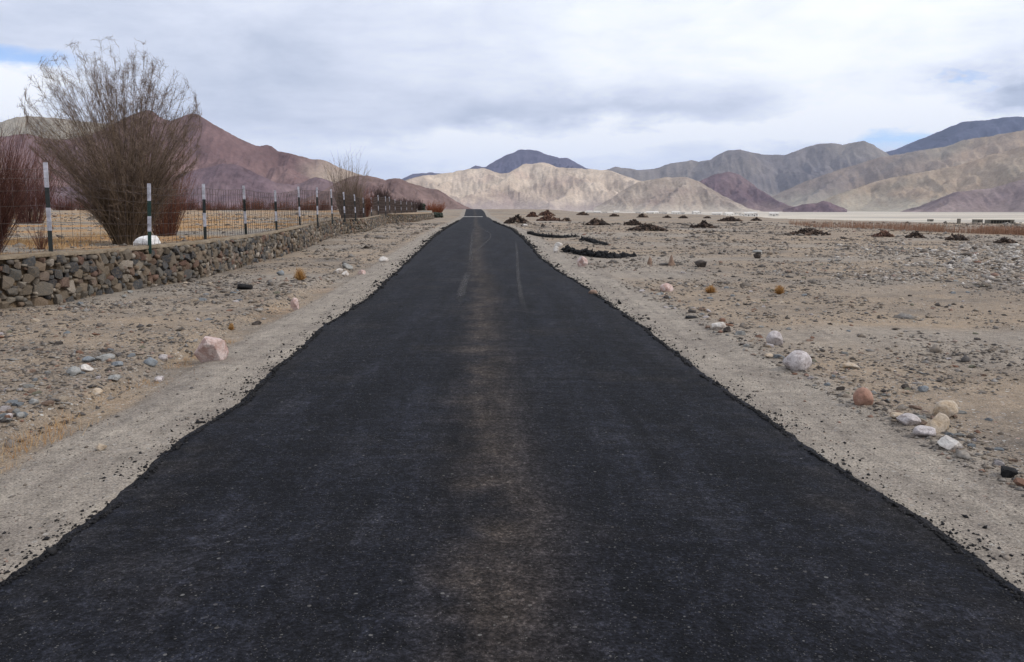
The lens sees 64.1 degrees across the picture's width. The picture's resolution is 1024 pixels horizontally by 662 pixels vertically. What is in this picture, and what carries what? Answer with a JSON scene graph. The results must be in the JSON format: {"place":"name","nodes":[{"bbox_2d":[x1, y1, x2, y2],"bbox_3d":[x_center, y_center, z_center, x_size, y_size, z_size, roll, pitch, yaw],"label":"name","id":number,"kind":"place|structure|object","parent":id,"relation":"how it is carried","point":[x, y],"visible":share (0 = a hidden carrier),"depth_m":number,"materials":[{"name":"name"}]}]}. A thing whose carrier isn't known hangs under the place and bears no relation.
{"place":"outdoors","nodes":[
{"label":"outdoors","id":0,"kind":"place"},
{"bbox_2d":[0,116,105,139],"bbox_3d":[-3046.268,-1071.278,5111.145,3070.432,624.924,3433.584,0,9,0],"label":"hills","id":1,"kind":"structure","parent":0,"point":[14,121],"depth_m":5393.61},
{"bbox_2d":[9,164,332,207],"bbox_3d":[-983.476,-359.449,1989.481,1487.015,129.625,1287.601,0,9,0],"label":"mountain","id":2,"kind":"structure","parent":0,"point":[231,178],"depth_m":2270.44,"materials":[{"name":"stone"}]},
{"bbox_2d":[0,110,362,186],"bbox_3d":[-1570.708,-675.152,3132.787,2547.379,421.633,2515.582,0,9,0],"label":"red hills","id":3,"kind":"structure","parent":0,"point":[222,146],"depth_m":3479.90,"materials":[{"name":"stone"}]},
{"bbox_2d":[297,175,470,208],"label":"hills brown front","id":4,"kind":"structure","parent":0,"point":[401,188],"depth_m":1620.31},
{"bbox_2d":[402,149,587,180],"bbox_3d":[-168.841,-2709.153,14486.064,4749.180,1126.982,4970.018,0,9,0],"label":"mountain","id":5,"kind":"structure","parent":0,"point":[508,163],"depth_m":15056.08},
{"bbox_2d":[0,209,1023,661],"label":"road","id":6,"kind":"structure","parent":0,"point":[474,435],"depth_m":3.82,"materials":[{"name":"asphalt"}]},
{"bbox_2d":[0,208,1023,590],"bbox_3d":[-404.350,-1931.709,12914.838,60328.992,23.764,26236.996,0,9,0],"label":"ground","id":7,"kind":"structure","parent":0,"point":[888,442],"depth_m":8.93,"materials":[{"name":"gravel"}]},
{"bbox_2d":[0,405,10,410],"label":"loose cobble","id":8,"kind":"object","parent":7,"relation":"on","point":[4,408],"visible":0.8,"depth_m":5.90,"materials":[{"name":"stone"}]},
{"bbox_2d":[0,122,23,187],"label":"brown shrub","id":9,"kind":"object","parent":7,"relation":"on","point":[4,151],"visible":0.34,"depth_m":21.86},
{"bbox_2d":[11,402,23,405],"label":"loose cobble","id":10,"kind":"object","parent":7,"relation":"on","point":[17,404],"visible":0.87,"depth_m":6.03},
{"bbox_2d":[16,412,24,417],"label":"grey stone","id":11,"kind":"object","parent":7,"relation":"on","point":[20,414],"visible":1,"depth_m":5.76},
{"bbox_2d":[22,384,34,387],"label":"loose cobble","id":12,"kind":"object","parent":7,"relation":"on","point":[28,385],"visible":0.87,"depth_m":6.68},
{"bbox_2d":[0,113,67,251],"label":"red shrub","id":13,"kind":"object","parent":7,"relation":"on","point":[7,215],"visible":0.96,"depth_m":13.58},
{"bbox_2d":[29,398,38,403],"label":"grey stone","id":14,"kind":"object","parent":7,"relation":"on","point":[33,401],"visible":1,"depth_m":6.08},
{"bbox_2d":[0,145,70,223],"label":"red shrub","id":15,"kind":"object","parent":7,"relation":"on","point":[34,211],"visible":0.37,"depth_m":36.10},
{"bbox_2d":[26,218,54,249],"bbox_3d":[-9.010,-1.850,15.645,0.562,0.633,0.481,0,9,0],"label":"shrub","id":16,"kind":"object","parent":7,"relation":"on","point":[42,242],"visible":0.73,"depth_m":15.64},
{"bbox_2d":[41,400,53,405],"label":"loose cobble","id":17,"kind":"object","parent":7,"relation":"on","point":[46,403],"visible":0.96,"depth_m":6.08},
{"bbox_2d":[50,195,78,209],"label":"scrub shrub","id":18,"kind":"object","parent":7,"relation":"on","point":[61,203],"visible":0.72,"depth_m":131.64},
{"bbox_2d":[59,396,69,400],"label":"loose cobble","id":19,"kind":"object","parent":7,"relation":"on","point":[63,398],"visible":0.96,"depth_m":6.28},
{"bbox_2d":[66,366,80,374],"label":"grey stone","id":20,"kind":"object","parent":7,"relation":"on","point":[76,370],"visible":0.96,"depth_m":7.22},
{"bbox_2d":[81,364,93,371],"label":"white stone","id":21,"kind":"object","parent":7,"relation":"on","point":[86,368],"visible":0.98,"depth_m":7.39,"materials":[{"name":"stone"}]},
{"bbox_2d":[82,356,94,361],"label":"grey stone","id":22,"kind":"object","parent":7,"relation":"on","point":[88,359],"visible":0.98,"depth_m":7.84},
{"bbox_2d":[92,388,102,394],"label":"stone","id":23,"kind":"object","parent":7,"relation":"on","point":[97,391],"visible":1,"depth_m":6.60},
{"bbox_2d":[96,443,106,450],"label":"brown stone","id":24,"kind":"object","parent":7,"relation":"on","point":[99,447],"visible":1,"depth_m":5.11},
{"bbox_2d":[96,354,114,359],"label":"grey stone","id":25,"kind":"object","parent":7,"relation":"on","point":[105,356],"visible":0.82,"depth_m":7.92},
{"bbox_2d":[17,35,202,244],"bbox_3d":[-8.841,-4.216,18.356,3.710,4.622,3.740,0,9,0],"label":"bare shrub","id":26,"kind":"object","parent":7,"relation":"on","point":[128,170],"visible":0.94,"depth_m":17.96,"materials":[{"name":"brown plant"}]},
{"bbox_2d":[108,374,120,380],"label":"grey stone","id":27,"kind":"object","parent":7,"relation":"on","point":[116,377],"visible":1,"depth_m":7.02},
{"bbox_2d":[111,361,122,366],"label":"grey stone","id":28,"kind":"object","parent":7,"relation":"on","point":[117,363],"visible":0.98,"depth_m":7.61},
{"bbox_2d":[0,338,242,473],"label":"ditch grass","id":29,"kind":"structure","parent":7,"relation":"on","point":[56,424],"depth_m":5.54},
{"bbox_2d":[133,235,160,245],"bbox_3d":[-7.079,-1.683,15.845,0.498,0.350,0.399,0,9,0],"label":"white boulder","id":30,"kind":"object","parent":7,"relation":"on","point":[144,240],"visible":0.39,"depth_m":15.72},
{"bbox_2d":[144,357,157,365],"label":"blue stone","id":31,"kind":"object","parent":7,"relation":"on","point":[149,361],"visible":0.99,"depth_m":7.84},
{"bbox_2d":[111,142,200,235],"bbox_3d":[-10.510,-4.406,24.166,2.386,3.218,2.630,8,12,43],"label":"red shrub","id":32,"kind":"object","parent":7,"relation":"on","point":[167,231],"visible":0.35,"depth_m":24.28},
{"bbox_2d":[155,376,163,381],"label":"pale stone","id":33,"kind":"object","parent":7,"relation":"on","point":[159,378],"visible":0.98,"depth_m":7.35,"materials":[{"name":"stone"}]},
{"bbox_2d":[158,354,167,360],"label":"pale stone","id":34,"kind":"object","parent":7,"relation":"on","point":[163,357],"visible":1,"depth_m":8.12,"materials":[{"name":"stone"}]},
{"bbox_2d":[0,214,338,253],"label":"dry grass","id":35,"kind":"structure","parent":7,"relation":"on","point":[31,246],"depth_m":20.90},
{"bbox_2d":[176,196,197,209],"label":"scrub shrub","id":36,"kind":"object","parent":7,"relation":"on","point":[193,206],"visible":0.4,"depth_m":126.35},
{"bbox_2d":[195,200,209,209],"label":"scrub shrub","id":37,"kind":"object","parent":7,"relation":"on","point":[207,208],"visible":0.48,"depth_m":132.96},
{"bbox_2d":[194,336,228,362],"bbox_3d":[-3.005,0.195,8.175,0.272,0.301,0.278,4,9,23],"label":"pink boulder","id":38,"kind":"object","parent":7,"relation":"on","point":[209,348],"visible":0.95,"depth_m":8.08,"materials":[{"name":"stone"}]},
{"bbox_2d":[0,213,433,308],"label":"stone wall","id":39,"kind":"structure","parent":7,"relation":"on","point":[41,278],"depth_m":15.08,"materials":[{"name":"stone"}]},
{"bbox_2d":[0,162,416,254],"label":"wire fence","id":40,"kind":"object","parent":39,"relation":"on","point":[389,206],"visible":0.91,"depth_m":21.61,"materials":[{"name":"metal"}]},
{"bbox_2d":[206,200,227,209],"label":"scrub shrub","id":41,"kind":"object","parent":7,"relation":"on","point":[217,206],"visible":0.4,"depth_m":140.15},
{"bbox_2d":[219,202,236,209],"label":"scrub shrub","id":42,"kind":"object","parent":7,"relation":"on","point":[233,208],"visible":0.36,"depth_m":147.32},
{"bbox_2d":[237,284,252,289],"bbox_3d":[-4.765,-0.785,14.580,0.268,0.132,0.245,-4,9,-23],"label":"asphalt lump","id":43,"kind":"object","parent":7,"relation":"on","point":[244,286],"visible":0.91,"depth_m":14.51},
{"bbox_2d":[238,197,265,209],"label":"scrub shrub","id":44,"kind":"object","parent":7,"relation":"on","point":[250,207],"visible":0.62,"depth_m":130.91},
{"bbox_2d":[271,197,294,209],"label":"scrub shrub","id":45,"kind":"object","parent":7,"relation":"on","point":[284,203],"visible":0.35,"depth_m":145.12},
{"bbox_2d":[290,297,298,309],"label":"pink stone","id":46,"kind":"object","parent":7,"relation":"on","point":[294,303],"visible":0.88,"depth_m":12.43,"materials":[{"name":"stone"}]},
{"bbox_2d":[294,266,306,279],"bbox_3d":[-4.269,-1.187,16.479,0.306,0.331,0.312,0,9,0],"label":"dry tuft","id":47,"kind":"object","parent":7,"relation":"on","point":[299,275],"visible":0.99,"depth_m":16.44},
{"bbox_2d":[294,198,315,209],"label":"scrub shrub","id":48,"kind":"object","parent":7,"relation":"on","point":[304,204],"visible":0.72,"depth_m":128.95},
{"bbox_2d":[312,200,330,209],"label":"scrub shrub","id":49,"kind":"object","parent":7,"relation":"on","point":[322,207],"visible":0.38,"depth_m":135.84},
{"bbox_2d":[322,147,372,217],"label":"bare shrub","id":50,"kind":"object","parent":7,"relation":"on","point":[352,191],"visible":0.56,"depth_m":52.33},
{"bbox_2d":[342,263,352,269],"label":"grey stone","id":51,"kind":"object","parent":7,"relation":"on","point":[347,266],"visible":0.97,"depth_m":20.09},
{"bbox_2d":[349,186,376,217],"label":"shrub","id":52,"kind":"object","parent":7,"relation":"on","point":[368,206],"visible":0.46,"depth_m":57.06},
{"bbox_2d":[371,187,385,213],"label":"young tree","id":53,"kind":"object","parent":7,"relation":"on","point":[378,194],"visible":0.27,"depth_m":86.77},
{"bbox_2d":[374,186,390,197],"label":"young tree","id":54,"kind":"object","parent":7,"relation":"on","point":[384,191],"visible":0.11,"depth_m":92.59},
{"bbox_2d":[379,256,388,261],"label":"white stone","id":55,"kind":"object","parent":7,"relation":"on","point":[383,259],"visible":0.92,"depth_m":22.88,"materials":[{"name":"stone"}]},
{"bbox_2d":[416,198,422,210],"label":"young tree","id":56,"kind":"object","parent":7,"relation":"on","point":[419,208],"visible":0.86,"depth_m":116.51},
{"bbox_2d":[421,203,442,217],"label":"hedge","id":57,"kind":"object","parent":7,"relation":"on","point":[437,214],"visible":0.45,"depth_m":127.05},
{"bbox_2d":[425,198,446,212],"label":"orange shrub","id":58,"kind":"object","parent":7,"relation":"on","point":[436,209],"visible":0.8,"depth_m":143.72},
{"bbox_2d":[0,220,1023,602],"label":"asphalt crumbs","id":59,"kind":"object","parent":7,"relation":"on","point":[48,550],"visible":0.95,"depth_m":5.32,"materials":[{"name":"asphalt"}]},
{"bbox_2d":[503,214,530,223],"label":"brush heap","id":60,"kind":"object","parent":7,"relation":"on","point":[517,218],"visible":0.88,"depth_m":79.58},
{"bbox_2d":[526,211,538,216],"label":"brush heap","id":61,"kind":"object","parent":7,"relation":"on","point":[532,214],"visible":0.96,"depth_m":147.22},
{"bbox_2d":[538,210,555,215],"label":"brush heap","id":62,"kind":"object","parent":7,"relation":"on","point":[546,212],"visible":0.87,"depth_m":154.96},
{"bbox_2d":[536,214,560,220],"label":"brush heap","id":63,"kind":"object","parent":7,"relation":"on","point":[548,217],"visible":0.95,"depth_m":95.67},
{"bbox_2d":[527,231,579,237],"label":"spoil ridge","id":64,"kind":"structure","parent":7,"relation":"on","point":[549,235],"depth_m":42.26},
{"bbox_2d":[553,246,558,252],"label":"white stone","id":65,"kind":"object","parent":7,"relation":"on","point":[555,249],"visible":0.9,"depth_m":27.69,"materials":[{"name":"stone"}]},
{"bbox_2d":[577,256,587,265],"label":"pink stone","id":66,"kind":"object","parent":7,"relation":"on","point":[582,261],"visible":0.94,"depth_m":21.14,"materials":[{"name":"stone"}]},
{"bbox_2d":[578,236,607,244],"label":"spoil ridge","id":67,"kind":"structure","parent":7,"relation":"on","point":[587,239],"depth_m":36.05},
{"bbox_2d":[584,218,609,224],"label":"brush heap","id":68,"kind":"object","parent":7,"relation":"on","point":[594,221],"visible":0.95,"depth_m":72.48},
{"bbox_2d":[560,244,636,258],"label":"spoil ridge","id":69,"kind":"structure","parent":7,"relation":"on","point":[591,253],"depth_m":25.32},
{"bbox_2d":[623,219,642,224],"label":"brush heap","id":70,"kind":"object","parent":7,"relation":"on","point":[633,222],"visible":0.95,"depth_m":72.28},
{"bbox_2d":[638,213,647,217],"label":"brush heap","id":71,"kind":"object","parent":7,"relation":"on","point":[641,215],"visible":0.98,"depth_m":129.92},
{"bbox_2d":[626,222,668,230],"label":"brush heap","id":72,"kind":"object","parent":7,"relation":"on","point":[646,227],"visible":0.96,"depth_m":53.36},
{"bbox_2d":[660,283,673,291],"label":"pink stone","id":73,"kind":"object","parent":7,"relation":"on","point":[666,287],"visible":0.88,"depth_m":14.76,"materials":[{"name":"stone"}]},
{"bbox_2d":[668,255,674,265],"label":"standing stone","id":74,"kind":"object","parent":7,"relation":"on","point":[671,262],"visible":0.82,"depth_m":21.43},
{"bbox_2d":[694,260,706,266],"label":"dark boulder","id":75,"kind":"object","parent":7,"relation":"on","point":[700,263],"visible":0.91,"depth_m":20.91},
{"bbox_2d":[689,220,716,227],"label":"brush heap","id":76,"kind":"object","parent":7,"relation":"on","point":[703,224],"visible":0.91,"depth_m":61.80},
{"bbox_2d":[704,284,717,292],"bbox_3d":[3.528,-0.756,14.503,0.254,0.168,0.227,-2,9,-15],"label":"dry tuft","id":77,"kind":"object","parent":7,"relation":"on","point":[710,289],"visible":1,"depth_m":14.48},
{"bbox_2d":[711,322,725,329],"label":"white stone","id":78,"kind":"object","parent":7,"relation":"on","point":[720,325],"visible":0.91,"depth_m":10.05,"materials":[{"name":"stone"}]},
{"bbox_2d":[723,326,730,331],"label":"dark stone","id":79,"kind":"object","parent":7,"relation":"on","point":[726,329],"visible":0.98,"depth_m":9.82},
{"bbox_2d":[723,212,733,215],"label":"village house","id":80,"kind":"structure","parent":7,"relation":"on","point":[729,213],"depth_m":1489.05,"materials":[{"name":"white wood"}]},
{"bbox_2d":[717,216,742,220],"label":"brush heap","id":81,"kind":"object","parent":7,"relation":"on","point":[731,218],"visible":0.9,"depth_m":91.35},
{"bbox_2d":[753,252,760,257],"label":"dark block","id":82,"kind":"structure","parent":7,"relation":"on","point":[756,255],"depth_m":24.43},
{"bbox_2d":[769,212,778,215],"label":"village house","id":83,"kind":"structure","parent":7,"relation":"on","point":[773,213],"depth_m":1508.87,"materials":[{"name":"white wood"}]},
{"bbox_2d":[766,331,782,344],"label":"pale boulder","id":84,"kind":"object","parent":7,"relation":"on","point":[774,337],"visible":0.85,"depth_m":8.96,"materials":[{"name":"stone"}]},
{"bbox_2d":[774,285,784,293],"bbox_3d":[4.663,-0.727,14.241,0.212,0.189,0.241,0,9,0],"label":"dry tuft","id":85,"kind":"object","parent":7,"relation":"on","point":[780,289],"visible":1,"depth_m":14.20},
{"bbox_2d":[782,350,811,370],"bbox_3d":[2.654,0.285,7.615,0.244,0.222,0.225,-6,11,-36],"label":"pale boulder","id":86,"kind":"object","parent":7,"relation":"on","point":[797,360],"visible":0.95,"depth_m":7.53,"materials":[{"name":"stone"}]},
{"bbox_2d":[784,227,830,235],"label":"brush heap","id":87,"kind":"object","parent":7,"relation":"on","point":[806,231],"visible":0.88,"depth_m":46.49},
{"bbox_2d":[840,362,859,368],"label":"tan stone","id":88,"kind":"object","parent":7,"relation":"on","point":[848,365],"visible":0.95,"depth_m":7.75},
{"bbox_2d":[853,387,873,405],"bbox_3d":[2.666,0.508,6.211,0.146,0.165,0.131,0,9,0],"label":"red stone","id":89,"kind":"object","parent":7,"relation":"on","point":[862,395],"visible":0.9,"depth_m":6.17,"materials":[{"name":"stone"}]},
{"bbox_2d":[871,230,894,236],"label":"brush heap","id":90,"kind":"object","parent":7,"relation":"on","point":[884,233],"visible":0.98,"depth_m":42.50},
{"bbox_2d":[890,412,901,418],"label":"pale stone","id":91,"kind":"object","parent":7,"relation":"on","point":[894,414],"visible":0.79,"depth_m":5.75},
{"bbox_2d":[789,219,1023,234],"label":"reeds","id":92,"kind":"object","parent":7,"relation":"on","point":[990,229],"visible":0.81,"depth_m":52.96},
{"bbox_2d":[896,413,920,425],"bbox_3d":[2.740,0.614,5.651,0.157,0.092,0.135,-2,9,-15],"label":"pale stone","id":93,"kind":"object","parent":7,"relation":"on","point":[907,419],"visible":0.98,"depth_m":5.60,"materials":[{"name":"stone"}]},
{"bbox_2d":[904,231,925,237],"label":"brush heap","id":94,"kind":"object","parent":7,"relation":"on","point":[916,234],"visible":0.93,"depth_m":41.01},
{"bbox_2d":[909,405,921,409],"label":"loose cobble","id":95,"kind":"object","parent":7,"relation":"on","point":[916,407],"visible":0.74,"depth_m":6.15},
{"bbox_2d":[917,385,928,391],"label":"blue stone","id":96,"kind":"object","parent":7,"relation":"on","point":[924,388],"visible":1,"depth_m":6.73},
{"bbox_2d":[913,425,935,436],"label":"pale stone","id":97,"kind":"object","parent":7,"relation":"on","point":[922,430],"visible":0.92,"depth_m":5.34,"materials":[{"name":"stone"}]},
{"bbox_2d":[925,413,949,432],"bbox_3d":[2.859,0.624,5.506,0.170,0.152,0.127,-6,10,-34],"label":"tan boulder","id":98,"kind":"object","parent":7,"relation":"on","point":[939,422],"visible":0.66,"depth_m":5.47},
{"bbox_2d":[932,400,957,417],"bbox_3d":[3.136,0.577,5.928,0.163,0.157,0.146,0,9,0],"label":"tan boulder","id":99,"kind":"object","parent":7,"relation":"on","point":[949,408],"visible":0.78,"depth_m":5.88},
{"bbox_2d":[937,435,962,450],"bbox_3d":[2.722,0.696,5.079,0.133,0.095,0.118,-4,10,-26],"label":"white stone","id":100,"kind":"object","parent":7,"relation":"on","point":[948,443],"visible":0.96,"depth_m":5.04,"materials":[{"name":"stone"}]},
{"bbox_2d":[946,428,956,433],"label":"loose cobble","id":101,"kind":"object","parent":7,"relation":"on","point":[953,431],"visible":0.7,"depth_m":5.46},
{"bbox_2d":[944,233,969,240],"bbox_3d":[20.806,-4.334,38.217,1.195,0.542,0.787,0,9,0],"label":"brush heap","id":102,"kind":"object","parent":7,"relation":"on","point":[958,236],"visible":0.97,"depth_m":38.03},
{"bbox_2d":[972,219,982,222],"bbox_3d":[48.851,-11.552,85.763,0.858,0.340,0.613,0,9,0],"label":"hut","id":103,"kind":"object","parent":7,"relation":"on","point":[977,220],"visible":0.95,"depth_m":85.49,"materials":[{"name":"paint"}]},
{"bbox_2d":[985,220,1013,223],"bbox_3d":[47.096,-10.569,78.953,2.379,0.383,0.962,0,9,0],"label":"long shed","id":104,"kind":"structure","parent":7,"relation":"on","point":[997,221],"depth_m":78.54,"materials":[{"name":"paint"}]},
{"bbox_2d":[994,460,1004,465],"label":"loose cobble","id":105,"kind":"object","parent":7,"relation":"on","point":[998,462],"visible":0.84,"depth_m":4.76,"materials":[{"name":"stone"}]},
{"bbox_2d":[992,237,1017,242],"bbox_3d":[21.387,-3.879,35.352,0.914,0.358,0.752,-3,9,-21],"label":"brush heap","id":106,"kind":"object","parent":7,"relation":"on","point":[1004,240],"visible":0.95,"depth_m":35.23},
{"bbox_2d":[1001,466,1018,477],"bbox_3d":[2.795,0.793,4.592,0.088,0.069,0.106,5,10,29],"label":"asphalt lump","id":107,"kind":"object","parent":7,"relation":"on","point":[1008,472],"visible":1,"depth_m":4.56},
{"bbox_2d":[1013,477,1023,486],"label":"loose cobble","id":108,"kind":"object","parent":7,"relation":"on","point":[1017,481],"visible":0.97,"depth_m":4.45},
{"bbox_2d":[0,0,1023,179],"label":"sky","id":109,"kind":"structure","parent":0,"point":[413,86],"materials":[{"name":"white"}]},
{"bbox_2d":[405,162,639,210],"bbox_3d":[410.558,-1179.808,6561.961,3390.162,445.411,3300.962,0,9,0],"label":"mountain","id":110,"kind":"structure","parent":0,"point":[541,185],"depth_m":7136.12,"materials":[{"name":"stone"}]},
{"bbox_2d":[593,177,762,211],"bbox_3d":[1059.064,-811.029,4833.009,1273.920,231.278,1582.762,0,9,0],"label":"brown hills","id":111,"kind":"structure","parent":0,"point":[670,194],"depth_m":5058.18,"materials":[{"name":"stone"}]},
{"bbox_2d":[699,172,792,211],"bbox_3d":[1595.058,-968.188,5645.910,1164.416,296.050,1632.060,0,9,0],"label":"mountain","id":112,"kind":"structure","parent":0,"point":[738,188],"depth_m":5775.08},
{"bbox_2d":[607,141,889,195],"bbox_3d":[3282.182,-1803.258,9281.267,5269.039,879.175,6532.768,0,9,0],"label":"grey hills","id":113,"kind":"structure","parent":0,"point":[771,175],"depth_m":10412.36,"materials":[{"name":"stone"}]},
{"bbox_2d":[783,201,846,211],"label":"hill","id":114,"kind":"structure","parent":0,"point":[823,206],"depth_m":4250.60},
{"bbox_2d":[771,130,1023,206],"bbox_3d":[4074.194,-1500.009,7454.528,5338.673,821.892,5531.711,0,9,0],"label":"mountain","id":115,"kind":"structure","parent":0,"point":[823,187],"depth_m":8209.88,"materials":[{"name":"stone"}]},
{"bbox_2d":[818,146,1023,211],"bbox_3d":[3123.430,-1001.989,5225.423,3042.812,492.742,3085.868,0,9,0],"label":"mountain","id":116,"kind":"structure","parent":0,"point":[900,193],"depth_m":5608.19,"materials":[{"name":"stone"}]},
{"bbox_2d":[886,116,1023,154],"bbox_3d":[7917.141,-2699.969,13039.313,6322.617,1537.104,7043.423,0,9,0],"label":"hills","id":117,"kind":"structure","parent":0,"point":[958,132],"depth_m":13434.99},
{"bbox_2d":[901,179,1023,211],"bbox_3d":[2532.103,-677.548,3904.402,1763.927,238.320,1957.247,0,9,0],"label":"purple hills","id":118,"kind":"structure","parent":0,"point":[1008,197],"depth_m":4181.07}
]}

